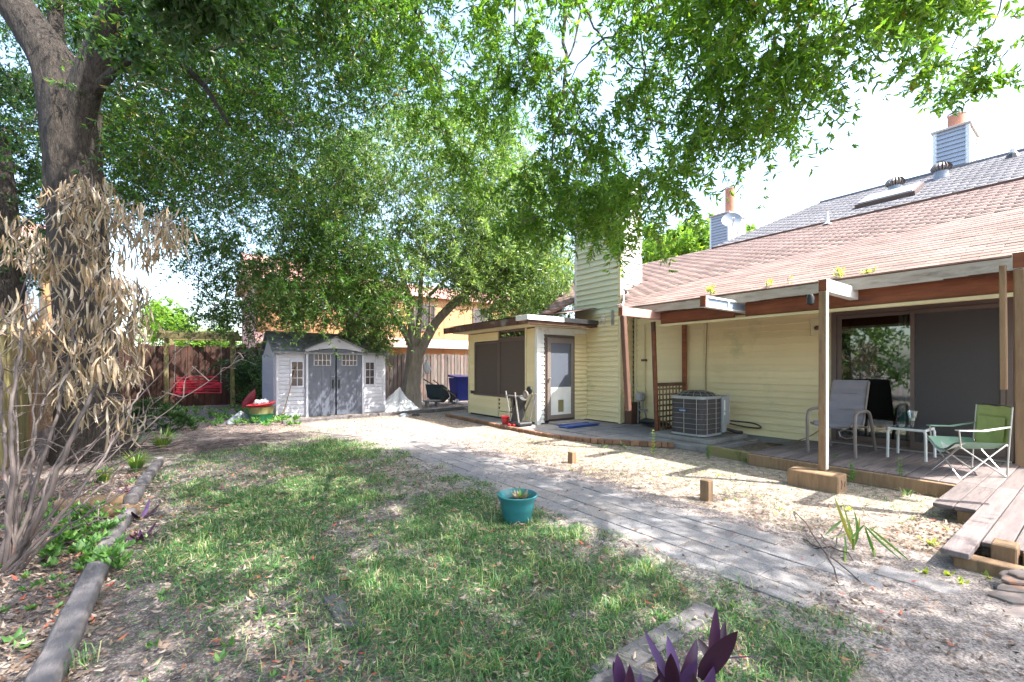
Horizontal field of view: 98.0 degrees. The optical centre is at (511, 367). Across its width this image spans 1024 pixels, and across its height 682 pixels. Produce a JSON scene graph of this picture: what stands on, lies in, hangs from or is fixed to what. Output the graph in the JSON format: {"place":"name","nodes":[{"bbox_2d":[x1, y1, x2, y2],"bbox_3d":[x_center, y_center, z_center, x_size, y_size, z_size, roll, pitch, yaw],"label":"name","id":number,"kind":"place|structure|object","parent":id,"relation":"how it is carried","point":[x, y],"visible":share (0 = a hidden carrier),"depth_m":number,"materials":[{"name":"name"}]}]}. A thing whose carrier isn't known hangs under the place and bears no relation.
{"place":"outdoors","nodes":[
{"label":"outdoors","id":0,"kind":"place"},
{"bbox_2d":[22,224,51,339],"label":"house","id":1,"kind":"structure","parent":0,"point":[37,299],"depth_m":14.94,"materials":[{"name":"beige wood"}]},
{"bbox_2d":[26,271,42,322],"bbox_3d":[-16.192,-2.350,14.714,0.980,1.700,0.080,0,0,-37],"label":"window","id":2,"kind":"structure","parent":1,"relation":"in","point":[38,303],"depth_m":14.91,"materials":[{"name":"white glass"}]},
{"bbox_2d":[0,400,1022,681],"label":"ground","id":3,"kind":"structure","parent":0,"point":[132,654],"depth_m":3.21,"materials":[{"name":"soil"}]},
{"bbox_2d":[0,314,27,469],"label":"side fence","id":4,"kind":"object","parent":3,"relation":"on","point":[22,397],"visible":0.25,"depth_m":6.52,"materials":[{"name":"brown wood"}]},
{"bbox_2d":[29,335,50,438],"bbox_3d":[-10.997,0.392,10.893,0.194,2.072,9.687,0,0,-37],"label":"side fence","id":5,"kind":"object","parent":3,"relation":"on","point":[43,432],"visible":0.02,"depth_m":8.96,"materials":[{"name":"brown wood"}]},
{"bbox_2d":[28,337,52,454],"bbox_3d":[-8.364,0.450,8.005,0.060,1.900,2.060,0,0,-37],"label":"lattice panel","id":6,"kind":"object","parent":3,"relation":"on","point":[47,416],"visible":0.3,"depth_m":7.54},
{"bbox_2d":[0,37,129,318],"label":"shaded tree","id":7,"kind":"object","parent":3,"relation":"on","point":[12,279],"visible":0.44,"depth_m":9.59,"materials":[{"name":"green plant"}]},
{"bbox_2d":[23,524,124,681],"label":"landscape timber","id":8,"kind":"object","parent":3,"relation":"on","point":[70,624],"visible":0.77,"depth_m":2.31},
{"bbox_2d":[54,493,126,511],"bbox_3d":[-4.203,1.350,4.458,0.528,0.132,0.126,0,0,-22],"label":"landscape timber","id":9,"kind":"object","parent":3,"relation":"on","point":[113,502],"visible":0.47,"depth_m":4.43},
{"bbox_2d":[65,504,139,518],"bbox_3d":[-3.844,1.359,4.186,0.538,0.114,0.115,0,0,-15],"label":"landscape timber","id":10,"kind":"object","parent":3,"relation":"on","point":[111,511],"visible":0.32,"depth_m":4.17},
{"bbox_2d":[83,462,128,482],"bbox_3d":[-4.977,1.278,5.452,0.466,0.244,0.418,0,0,2],"label":"strap plant","id":11,"kind":"object","parent":3,"relation":"on","point":[104,477],"visible":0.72,"depth_m":5.41,"materials":[{"name":"green plant"}]},
{"bbox_2d":[117,508,136,529],"bbox_3d":[-3.465,1.365,3.968,0.123,0.098,0.502,0,0,-30],"label":"landscape timber","id":12,"kind":"object","parent":3,"relation":"on","point":[127,521],"visible":0.54,"depth_m":3.98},
{"bbox_2d":[0,172,255,575],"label":"dead shrub","id":13,"kind":"object","parent":3,"relation":"on","point":[17,549],"visible":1,"depth_m":3.62,"materials":[{"name":"brown plant"}]},
{"bbox_2d":[105,448,157,471],"bbox_3d":[-5.079,1.228,5.968,0.599,0.344,0.697,0,0,-14],"label":"strap plant","id":14,"kind":"object","parent":3,"relation":"on","point":[137,462],"visible":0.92,"depth_m":5.97,"materials":[{"name":"green plant"}]},
{"bbox_2d":[129,430,146,444],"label":"strap plant","id":15,"kind":"object","parent":3,"relation":"on","point":[138,437],"visible":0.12,"depth_m":7.44,"materials":[{"name":"green plant"}]},
{"bbox_2d":[121,499,160,518],"bbox_3d":[-3.446,1.328,4.154,0.235,0.148,0.280,0,0,37],"label":"purple plant","id":16,"kind":"object","parent":3,"relation":"on","point":[145,510],"visible":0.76,"depth_m":4.18,"materials":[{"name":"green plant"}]},
{"bbox_2d":[126,521,158,539],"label":"purple plant","id":17,"kind":"object","parent":3,"relation":"on","point":[140,534],"visible":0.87,"depth_m":3.67,"materials":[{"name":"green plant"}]},
{"bbox_2d":[124,456,164,504],"bbox_3d":[-4.514,1.349,5.524,0.117,0.130,2.355,0,0,-33],"label":"landscape timber","id":18,"kind":"object","parent":3,"relation":"on","point":[135,494],"visible":0.94,"depth_m":5.11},
{"bbox_2d":[125,394,199,433],"bbox_3d":[-7.680,0.970,9.579,1.611,0.835,1.365,0,0,-37],"label":"shrub","id":19,"kind":"object","parent":3,"relation":"on","point":[172,414],"visible":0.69,"depth_m":9.51,"materials":[{"name":"green plant"}]},
{"bbox_2d":[140,427,184,451],"bbox_3d":[-5.830,1.175,7.404,0.773,0.451,0.879,0,0,-37],"label":"strap plant","id":20,"kind":"object","parent":3,"relation":"on","point":[159,443],"visible":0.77,"depth_m":7.34,"materials":[{"name":"green plant"}]},
{"bbox_2d":[130,295,241,347],"bbox_3d":[-18.094,-1.280,24.071,4.893,5.392,7.716,0,0,-72],"label":"lime shrub","id":21,"kind":"object","parent":3,"relation":"on","point":[157,309],"visible":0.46,"depth_m":23.13,"materials":[{"name":"green plant"}]},
{"bbox_2d":[118,344,262,408],"bbox_3d":[-11.768,0.306,16.295,8.562,2.288,0.289,0,0,-37],"label":"board fence","id":22,"kind":"object","parent":3,"relation":"on","point":[185,359],"visible":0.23,"depth_m":16.12,"materials":[{"name":"brown wood"}]},
{"bbox_2d":[156,329,241,407],"bbox_3d":[-10.950,0.055,15.707,2.949,2.690,1.702,0,0,-11],"label":"swing arbor","id":23,"kind":"object","parent":3,"relation":"on","point":[168,341],"visible":0.69,"depth_m":15.16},
{"bbox_2d":[173,339,222,395],"bbox_3d":[-11.100,-0.056,15.781,1.709,2.090,0.658,0,0,-12],"label":"swing bench","id":24,"kind":"object","parent":23,"relation":"hanging from","point":[179,392],"visible":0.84,"depth_m":15.92,"materials":[{"name":"red paint"}]},
{"bbox_2d":[152,436,274,451],"bbox_3d":[-5.349,1.327,8.113,2.184,0.135,1.014,0,0,-37],"label":"brush pile","id":25,"kind":"object","parent":3,"relation":"on","point":[210,439],"visible":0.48,"depth_m":8.00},
{"bbox_2d":[204,343,262,405],"bbox_3d":[-9.280,0.430,16.373,2.409,2.781,3.015,0,0,-5],"label":"dark shrub","id":26,"kind":"object","parent":3,"relation":"on","point":[251,371],"visible":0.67,"depth_m":15.66,"materials":[{"name":"green plant"}]},
{"bbox_2d":[0,0,468,465],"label":"oak tree","id":27,"kind":"object","parent":3,"relation":"on","point":[80,132],"visible":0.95,"depth_m":7.36,"materials":[{"name":"green plant"}]},
{"bbox_2d":[223,411,250,423],"bbox_3d":[-6.954,1.247,11.379,0.808,0.295,0.592,0,0,-68],"label":"tarp","id":28,"kind":"object","parent":3,"relation":"on","point":[240,414],"visible":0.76,"depth_m":11.27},
{"bbox_2d":[174,404,300,425],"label":"shade weeds","id":29,"kind":"object","parent":3,"relation":"on","point":[224,415],"visible":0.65,"depth_m":11.43,"materials":[{"name":"green plant"}]},
{"bbox_2d":[242,389,255,409],"bbox_3d":[-8.640,1.100,14.631,0.380,0.814,0.480,0,0,-37],"label":"red barrel","id":30,"kind":"object","parent":3,"relation":"on","point":[250,398],"visible":0.62,"depth_m":14.49,"materials":[{"name":"plastic"}]},
{"bbox_2d":[246,399,275,423],"bbox_3d":[-6.403,1.097,11.372,0.680,0.605,0.680,0,0,-37],"label":"bucket stack","id":31,"kind":"object","parent":3,"relation":"on","point":[262,409],"visible":0.95,"depth_m":11.18,"materials":[{"name":"green plastic"}]},
{"bbox_2d":[277,367,296,419],"bbox_3d":[-5.958,0.695,11.828,0.200,1.437,0.534,0,0,32],"label":"broom","id":32,"kind":"object","parent":3,"relation":"on","point":[288,394],"visible":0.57,"depth_m":11.84,"materials":[{"name":"brown wood"}]},
{"bbox_2d":[259,331,389,419],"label":"garden shed","id":33,"kind":"structure","parent":3,"relation":"on","point":[327,382],"depth_m":12.58,"materials":[{"name":"plastic"}]},
{"bbox_2d":[290,360,303,387],"bbox_3d":[-5.852,0.170,12.133,0.350,0.740,0.028,0,0,-37],"label":"window","id":34,"kind":"structure","parent":33,"relation":"in","point":[298,381],"depth_m":12.13,"materials":[{"name":"plastic"}]},
{"bbox_2d":[308,349,334,415],"bbox_3d":[-5.304,0.405,12.447,0.705,1.870,0.080,0,0,-37],"label":"door","id":35,"kind":"structure","parent":33,"relation":"in","point":[321,379],"depth_m":12.45,"materials":[{"name":"plastic"}]},
{"bbox_2d":[336,349,361,414],"bbox_3d":[-4.705,0.405,12.890,0.705,1.870,0.080,0,0,-37],"label":"door","id":36,"kind":"structure","parent":33,"relation":"in","point":[349,367],"depth_m":12.89,"materials":[{"name":"plastic"}]},
{"bbox_2d":[364,361,374,385],"bbox_3d":[-4.253,0.170,13.317,0.330,0.740,0.028,0,0,-37],"label":"window","id":37,"kind":"structure","parent":33,"relation":"in","point":[369,368],"depth_m":13.31,"materials":[{"name":"plastic"}]},
{"bbox_2d":[281,413,377,423],"bbox_3d":[-4.816,1.365,11.969,2.514,0.100,0.120,0,0,-43],"label":"edging timber","id":38,"kind":"object","parent":3,"relation":"on","point":[333,418],"visible":0.74,"depth_m":11.90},
{"bbox_2d":[323,593,359,632],"bbox_3d":[-0.982,1.396,2.545,0.090,0.028,0.420,0,0,-37],"label":"flat board","id":39,"kind":"object","parent":3,"relation":"on","point":[337,607],"visible":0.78,"depth_m":2.52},
{"bbox_2d":[234,253,514,355],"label":"townhouse","id":40,"kind":"structure","parent":3,"relation":"on","point":[450,344],"depth_m":22.51,"materials":[{"name":"paint"}]},
{"bbox_2d":[413,304,434,330],"bbox_3d":[-4.356,-2.500,22.188,1.160,1.360,0.050,0,0,-37],"label":"window","id":41,"kind":"structure","parent":40,"relation":"in","point":[427,305],"depth_m":22.25,"materials":[{"name":"grey glass"}]},
{"bbox_2d":[473,308,490,322],"bbox_3d":[-1.623,-2.500,24.211,1.160,1.360,0.050,0,0,-37],"label":"window","id":42,"kind":"structure","parent":40,"relation":"in","point":[474,309],"depth_m":24.04,"materials":[{"name":"grey glass"}]},
{"bbox_2d":[0,464,762,681],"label":"bed weeds","id":43,"kind":"object","parent":3,"relation":"on","point":[83,545],"visible":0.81,"depth_m":3.15,"materials":[{"name":"green plant"}]},
{"bbox_2d":[220,78,576,409],"bbox_3d":[-3.086,-4.204,14.354,13.409,11.328,8.418,0,0,-9],"label":"multi limbed tree","id":44,"kind":"object","parent":3,"relation":"on","point":[524,293],"visible":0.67,"depth_m":13.26,"materials":[{"name":"green plant"}]},
{"bbox_2d":[424,360,430,372],"bbox_3d":[-2.960,-0.027,15.563,0.259,0.454,0.260,0,0,-37],"label":"hanging bag","id":45,"kind":"object","parent":44,"relation":"hanging from","point":[427,368],"visible":1,"depth_m":15.48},
{"bbox_2d":[385,387,419,411],"bbox_3d":[-3.698,1.007,14.339,1.408,0.777,1.292,0,0,-37],"label":"plastic sheet","id":46,"kind":"object","parent":3,"relation":"on","point":[397,400],"visible":0.89,"depth_m":14.17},
{"bbox_2d":[301,417,514,462],"bbox_3d":[-2.475,1.404,9.474,2.695,0.079,5.775,0,0,-37],"label":"sand drift","id":47,"kind":"object","parent":3,"relation":"on","point":[420,432],"visible":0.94,"depth_m":9.28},
{"bbox_2d":[399,413,419,416],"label":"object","id":48,"kind":"object","parent":3,"relation":"on","point":[407,415],"visible":1,"depth_m":12.72,"materials":[{"name":"white stone"}]},
{"bbox_2d":[378,406,467,415],"bbox_3d":[-2.477,1.360,14.229,0.120,0.100,3.893,0,0,45],"label":"edging timber","id":49,"kind":"object","parent":3,"relation":"on","point":[423,411],"visible":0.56,"depth_m":13.92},
{"bbox_2d":[385,353,467,400],"bbox_3d":[-3.294,0.419,19.465,9.356,2.063,0.277,0,0,-37],"label":"board fence","id":50,"kind":"object","parent":3,"relation":"on","point":[443,366],"visible":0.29,"depth_m":19.17,"materials":[{"name":"brown wood"}]},
{"bbox_2d":[423,399,440,406],"bbox_3d":[-2.889,1.285,16.088,0.600,0.230,0.300,0,0,-37],"label":"table","id":51,"kind":"object","parent":3,"relation":"on","point":[428,401],"visible":0.99,"depth_m":15.97,"materials":[{"name":"concrete"}]},
{"bbox_2d":[423,379,456,403],"bbox_3d":[-2.670,0.901,16.867,0.984,0.999,1.159,0,0,32],"label":"wheelbarrow","id":52,"kind":"object","parent":3,"relation":"on","point":[441,392],"visible":1,"depth_m":16.61,"materials":[{"name":"black metal"}]},
{"bbox_2d":[64,427,895,681],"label":"lawn grass","id":53,"kind":"structure","parent":3,"relation":"on","point":[318,448],"depth_m":2.89,"materials":[{"name":"plant"}]},
{"bbox_2d":[48,429,920,670],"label":"fallen twigs","id":54,"kind":"object","parent":3,"relation":"on","point":[220,443],"visible":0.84,"depth_m":7.45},
{"bbox_2d":[0,400,1023,681],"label":"leaf litter","id":55,"kind":"object","parent":3,"relation":"on","point":[154,610],"visible":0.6,"depth_m":3.11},
{"bbox_2d":[448,375,467,403],"bbox_3d":[-2.071,0.825,17.378,0.710,1.110,0.720,0,0,-37],"label":"wheelie bin","id":56,"kind":"object","parent":55,"relation":"on","point":[458,385],"visible":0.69,"depth_m":17.15,"materials":[{"name":"blue plastic"}]},
{"bbox_2d":[497,488,537,524],"bbox_3d":[0.049,1.274,4.059,0.372,0.252,0.372,0,0,-37],"label":"planter pot","id":57,"kind":"object","parent":3,"relation":"on","point":[518,511],"visible":0.93,"depth_m":3.94,"materials":[{"name":"teal plastic"}]},
{"bbox_2d":[511,486,531,498],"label":"potted seedling","id":58,"kind":"object","parent":57,"relation":"on","point":[517,495],"visible":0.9,"depth_m":4.05,"materials":[{"name":"green plant"}]},
{"bbox_2d":[472,208,573,311],"bbox_3d":[0.625,-5.279,31.656,8.091,13.391,9.813,0,0,-37],"label":"green tree","id":59,"kind":"object","parent":3,"relation":"on","point":[565,237],"visible":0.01,"depth_m":31.57,"materials":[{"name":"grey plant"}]},
{"bbox_2d":[445,412,683,447],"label":"patio","id":60,"kind":"structure","parent":3,"relation":"on","point":[623,433],"depth_m":9.30,"materials":[{"name":"concrete"}]},
{"bbox_2d":[501,416,508,423],"bbox_3d":[-0.154,1.230,10.461,0.212,0.190,0.212,0,0,-37],"label":"red pot","id":61,"kind":"object","parent":60,"relation":"on","point":[505,419],"visible":0.88,"depth_m":10.38,"materials":[{"name":"plastic"}]},
{"bbox_2d":[505,386,535,426],"bbox_3d":[0.217,0.873,10.177,0.420,0.894,0.771,0,0,-37],"label":"wheeled walker frame","id":62,"kind":"object","parent":60,"relation":"on","point":[518,415],"visible":1,"depth_m":10.11,"materials":[{"name":"grey metal"}]},
{"bbox_2d":[557,422,599,428],"bbox_3d":[1.494,1.286,9.958,0.990,0.052,0.370,0,0,-37],"label":"blue mat","id":63,"kind":"object","parent":60,"relation":"on","point":[578,425],"visible":1,"depth_m":9.87,"materials":[{"name":"fabric"}]},
{"bbox_2d":[636,392,647,422],"bbox_3d":[3.030,0.942,10.344,0.180,0.723,0.298,0,0,-37],"label":"gas meter","id":64,"kind":"object","parent":60,"relation":"on","point":[640,396],"visible":0.94,"depth_m":10.34,"materials":[{"name":"grey metal"}]},
{"bbox_2d":[639,418,671,428],"bbox_3d":[3.196,1.240,9.960,0.772,0.186,0.479,0,0,35],"label":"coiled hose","id":65,"kind":"object","parent":60,"relation":"on","point":[648,422],"visible":0.65,"depth_m":9.85,"materials":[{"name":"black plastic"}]},
{"bbox_2d":[651,322,686,431],"bbox_3d":[3.268,0.141,9.237,1.205,2.382,0.130,0,0,-37],"label":"privacy screen","id":66,"kind":"object","parent":60,"relation":"on","point":[657,411],"visible":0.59,"depth_m":9.11,"materials":[{"name":"red wood"}]},
{"bbox_2d":[568,451,575,463],"bbox_3d":[0.880,1.330,6.528,0.090,0.199,0.100,0,0,-37],"label":"stake","id":67,"kind":"object","parent":3,"relation":"on","point":[571,457],"visible":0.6,"depth_m":6.49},
{"bbox_2d":[588,666,659,681],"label":"scalloped pot","id":68,"kind":"object","parent":3,"relation":"on","point":[607,676],"visible":0.62,"depth_m":1.80,"materials":[{"name":"concrete"}]},
{"bbox_2d":[613,606,756,681],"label":"purple potted plant","id":69,"kind":"object","parent":68,"relation":"in","point":[717,651],"visible":1,"depth_m":1.73,"materials":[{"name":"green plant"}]},
{"bbox_2d":[590,601,719,673],"bbox_3d":[0.766,1.392,2.284,0.950,0.040,0.130,0,0,-38],"label":"landscape timber","id":70,"kind":"object","parent":3,"relation":"on","point":[645,656],"visible":0.64,"depth_m":2.27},
{"bbox_2d":[331,0,1023,278],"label":"overhanging oak","id":71,"kind":"object","parent":3,"relation":"on","point":[883,19],"visible":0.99,"depth_m":4.72,"materials":[{"name":"green plant"}]},
{"bbox_2d":[642,210,714,263],"bbox_3d":[14.485,-6.254,38.585,8.915,15.342,11.484,0,0,28],"label":"green tree","id":72,"kind":"object","parent":3,"relation":"on","point":[683,243],"visible":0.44,"depth_m":36.66,"materials":[{"name":"green plant"}]},
{"bbox_2d":[650,429,757,452],"bbox_3d":[3.521,1.335,8.454,1.720,0.170,1.440,0,0,-37],"label":"equipment pad","id":73,"kind":"object","parent":3,"relation":"on","point":[729,440],"visible":0.59,"depth_m":7.97,"materials":[{"name":"concrete"}]},
{"bbox_2d":[671,390,761,436],"bbox_3d":[3.790,0.837,8.468,1.544,0.846,0.848,0,0,-16],"label":"air conditioner","id":74,"kind":"object","parent":73,"relation":"on","point":[699,413],"visible":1,"depth_m":8.16,"materials":[{"name":"grey metal"}]},
{"bbox_2d":[700,478,712,501],"bbox_3d":[2.057,1.308,4.711,0.090,0.244,0.100,0,0,-37],"label":"stake","id":75,"kind":"object","parent":3,"relation":"on","point":[706,489],"visible":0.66,"depth_m":4.68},
{"bbox_2d":[471,432,946,533],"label":"yard weeds","id":76,"kind":"object","parent":3,"relation":"on","point":[680,461],"visible":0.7,"depth_m":5.74,"materials":[{"name":"green plant"}]},
{"bbox_2d":[707,445,751,461],"bbox_3d":[3.397,1.350,6.975,0.070,0.160,0.737,0,0,-29],"label":"bed timber","id":77,"kind":"object","parent":3,"relation":"on","point":[727,453],"visible":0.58,"depth_m":6.96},
{"bbox_2d":[443,177,1023,465],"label":"house","id":78,"kind":"structure","parent":3,"relation":"on","point":[926,320],"depth_m":7.97,"materials":[{"name":"yellow"}]},
{"bbox_2d":[600,310,613,324],"bbox_3d":[2.276,-1.200,10.688,0.344,0.360,0.131,0,0,23],"label":"wall lantern","id":79,"kind":"object","parent":78,"relation":"attached to","point":[612,317],"depth_m":10.67,"materials":[{"name":"metal"}]},
{"bbox_2d":[705,284,715,294],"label":"roof weed","id":80,"kind":"object","parent":78,"relation":"on","point":[710,289],"visible":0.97,"depth_m":7.25,"materials":[{"name":"yellow plant"}]},
{"bbox_2d":[833,267,844,276],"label":"roof weed","id":81,"kind":"object","parent":78,"relation":"on","point":[838,270],"visible":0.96,"depth_m":5.83,"materials":[{"name":"yellow plant"}]},
{"bbox_2d":[831,297,1013,462],"bbox_3d":[5.966,0.157,6.650,0.228,2.175,2.030,0,0,-37],"label":"sliding door","id":82,"kind":"structure","parent":78,"relation":"in","point":[949,352],"depth_m":6.33,"materials":[{"name":"glass"}]},
{"bbox_2d":[481,436,991,583],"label":"sand weeds","id":83,"kind":"object","parent":3,"relation":"on","point":[926,570],"visible":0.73,"depth_m":3.50,"materials":[{"name":"green plant"}]},
{"bbox_2d":[746,222,755,232],"bbox_3d":[20.096,-5.677,37.784,3.929,14.162,5.751,0,0,23],"label":"green tree","id":84,"kind":"object","parent":3,"relation":"on","point":[749,228],"visible":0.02,"depth_m":36.09,"materials":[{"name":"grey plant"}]},
{"bbox_2d":[787,466,846,493],"bbox_3d":[3.543,1.310,5.181,0.260,0.220,0.527,0,0,-37],"label":"post block","id":85,"kind":"object","parent":3,"relation":"on","point":[818,480],"depth_m":5.08,"materials":[{"name":"wood"}]},
{"bbox_2d":[806,291,828,470],"bbox_3d":[3.580,0.158,5.221,0.228,2.085,0.101,0,0,19],"label":"porch post","id":86,"kind":"object","parent":85,"relation":"on","point":[823,420],"visible":1,"depth_m":5.18,"materials":[{"name":"white paint"}]},
{"bbox_2d":[845,461,857,481],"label":"tall weed","id":87,"kind":"object","parent":3,"relation":"on","point":[851,475],"visible":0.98,"depth_m":5.44,"materials":[{"name":"green plant"}]},
{"bbox_2d":[688,527,1023,681],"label":"sand drift","id":88,"kind":"object","parent":3,"relation":"on","point":[897,663],"visible":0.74,"depth_m":2.44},
{"bbox_2d":[825,496,908,561],"bbox_3d":[2.570,1.176,3.308,0.598,0.477,0.272,0,0,-5],"label":"spiky plant","id":89,"kind":"object","parent":88,"relation":"on","point":[850,535],"visible":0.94,"depth_m":3.29,"materials":[{"name":"green plant"}]},
{"bbox_2d":[708,110,1023,248],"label":"attached house","id":90,"kind":"structure","parent":3,"relation":"on","point":[955,142],"depth_m":10.85,"materials":[{"name":"grey"}]},
{"bbox_2d":[722,213,741,236],"bbox_3d":[6.712,-3.967,13.664,0.501,1.664,0.476,0,0,-37],"label":"satellite dish","id":91,"kind":"object","parent":90,"relation":"attached to","point":[732,219],"visible":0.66,"depth_m":13.73,"materials":[{"name":"white paint"}]},
{"bbox_2d":[854,182,924,208],"bbox_3d":[8.706,-3.970,10.283,0.870,0.488,1.070,0,0,-37],"label":"skylight","id":92,"kind":"object","parent":90,"relation":"on","point":[894,194],"visible":1,"depth_m":10.09,"materials":[{"name":"white plastic"}]},
{"bbox_2d":[885,176,905,189],"bbox_3d":[9.195,-4.372,10.688,0.390,0.425,0.384,0,0,-37],"label":"turbine vent","id":93,"kind":"object","parent":90,"relation":"on","point":[896,182],"visible":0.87,"depth_m":10.61,"materials":[{"name":"silver metal"}]},
{"bbox_2d":[930,161,952,179],"bbox_3d":[9.957,-4.564,10.332,0.390,0.425,0.384,0,0,-37],"label":"turbine vent","id":94,"kind":"object","parent":90,"relation":"on","point":[938,170],"visible":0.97,"depth_m":10.25,"materials":[{"name":"silver metal"}]},
{"bbox_2d":[1005,148,1020,158],"bbox_3d":[10.881,-4.645,9.672,0.280,0.230,0.280,0,0,-37],"label":"roof pipe","id":95,"kind":"object","parent":90,"relation":"on","point":[1013,152],"visible":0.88,"depth_m":9.62,"materials":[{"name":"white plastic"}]},
{"bbox_2d":[747,440,1023,577],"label":"deck","id":96,"kind":"structure","parent":3,"relation":"on","point":[986,502],"depth_m":4.92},
{"bbox_2d":[743,431,817,442],"bbox_3d":[4.645,1.176,7.696,1.160,0.264,0.288,0,0,29],"label":"extension cord","id":97,"kind":"object","parent":96,"relation":"on","point":[780,442],"visible":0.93,"depth_m":7.70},
{"bbox_2d":[806,380,876,458],"bbox_3d":[4.907,0.725,6.631,0.942,1.069,0.624,0,0,-37],"label":"sling chair","id":98,"kind":"object","parent":96,"relation":"on","point":[848,400],"visible":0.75,"depth_m":6.70,"materials":[{"name":"grey fabric"}]},
{"bbox_2d":[886,424,936,461],"bbox_3d":[5.567,1.038,6.212,0.533,0.424,0.432,0,0,-37],"label":"side table","id":99,"kind":"object","parent":96,"relation":"on","point":[923,429],"visible":0.98,"depth_m":6.18,"materials":[{"name":"white"}]},
{"bbox_2d":[927,404,1013,478],"bbox_3d":[5.366,0.843,5.246,0.812,0.827,0.509,0,0,-4],"label":"camping chair","id":100,"kind":"object","parent":96,"relation":"on","point":[992,428],"visible":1,"depth_m":5.24,"materials":[{"name":"fabric"}]},
{"bbox_2d":[896,457,904,474],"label":"tall weed","id":101,"kind":"object","parent":3,"relation":"on","point":[899,471],"visible":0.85,"depth_m":5.20,"materials":[{"name":"green plant"}]},
{"bbox_2d":[895,487,915,496],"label":"grass tuft","id":102,"kind":"object","parent":3,"relation":"on","point":[906,493],"visible":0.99,"depth_m":4.87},
{"bbox_2d":[0,0,1023,345],"label":"sky","id":103,"kind":"structure","parent":0,"point":[893,142],"materials":[{"name":"white"}]},
{"bbox_2d":[340,421,960,607],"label":"path","id":104,"kind":"structure","parent":0,"point":[610,508],"depth_m":3.74,"materials":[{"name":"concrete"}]},
{"bbox_2d":[400,448,808,588],"bbox_3d":[0.365,1.403,5.234,1.715,0.069,5.180,0,0,-37],"label":"sand drift","id":105,"kind":"object","parent":104,"relation":"on","point":[668,502],"visible":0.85,"depth_m":4.15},
{"bbox_2d":[999,599,1023,605],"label":"flat stone","id":106,"kind":"object","parent":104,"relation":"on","point":[1013,604],"visible":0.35,"depth_m":2.57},
{"bbox_2d":[988,590,1023,604],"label":"flat stone","id":107,"kind":"object","parent":106,"relation":"on","point":[1012,597],"visible":0.95,"depth_m":2.62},
{"bbox_2d":[997,582,1023,593],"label":"flat stone","id":108,"kind":"object","parent":107,"relation":"on","point":[1005,586],"visible":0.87,"depth_m":2.68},
{"bbox_2d":[999,570,1023,584],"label":"flat stone","id":109,"kind":"object","parent":108,"relation":"on","point":[1006,576],"visible":0.71,"depth_m":2.72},
{"bbox_2d":[1008,569,1023,578],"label":"flat stone","id":110,"kind":"object","parent":109,"relation":"on","point":[1018,573],"visible":1,"depth_m":2.74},
{"bbox_2d":[1003,607,1023,617],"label":"flat stone","id":111,"kind":"object","parent":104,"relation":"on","point":[1017,612],"visible":0.58,"depth_m":2.48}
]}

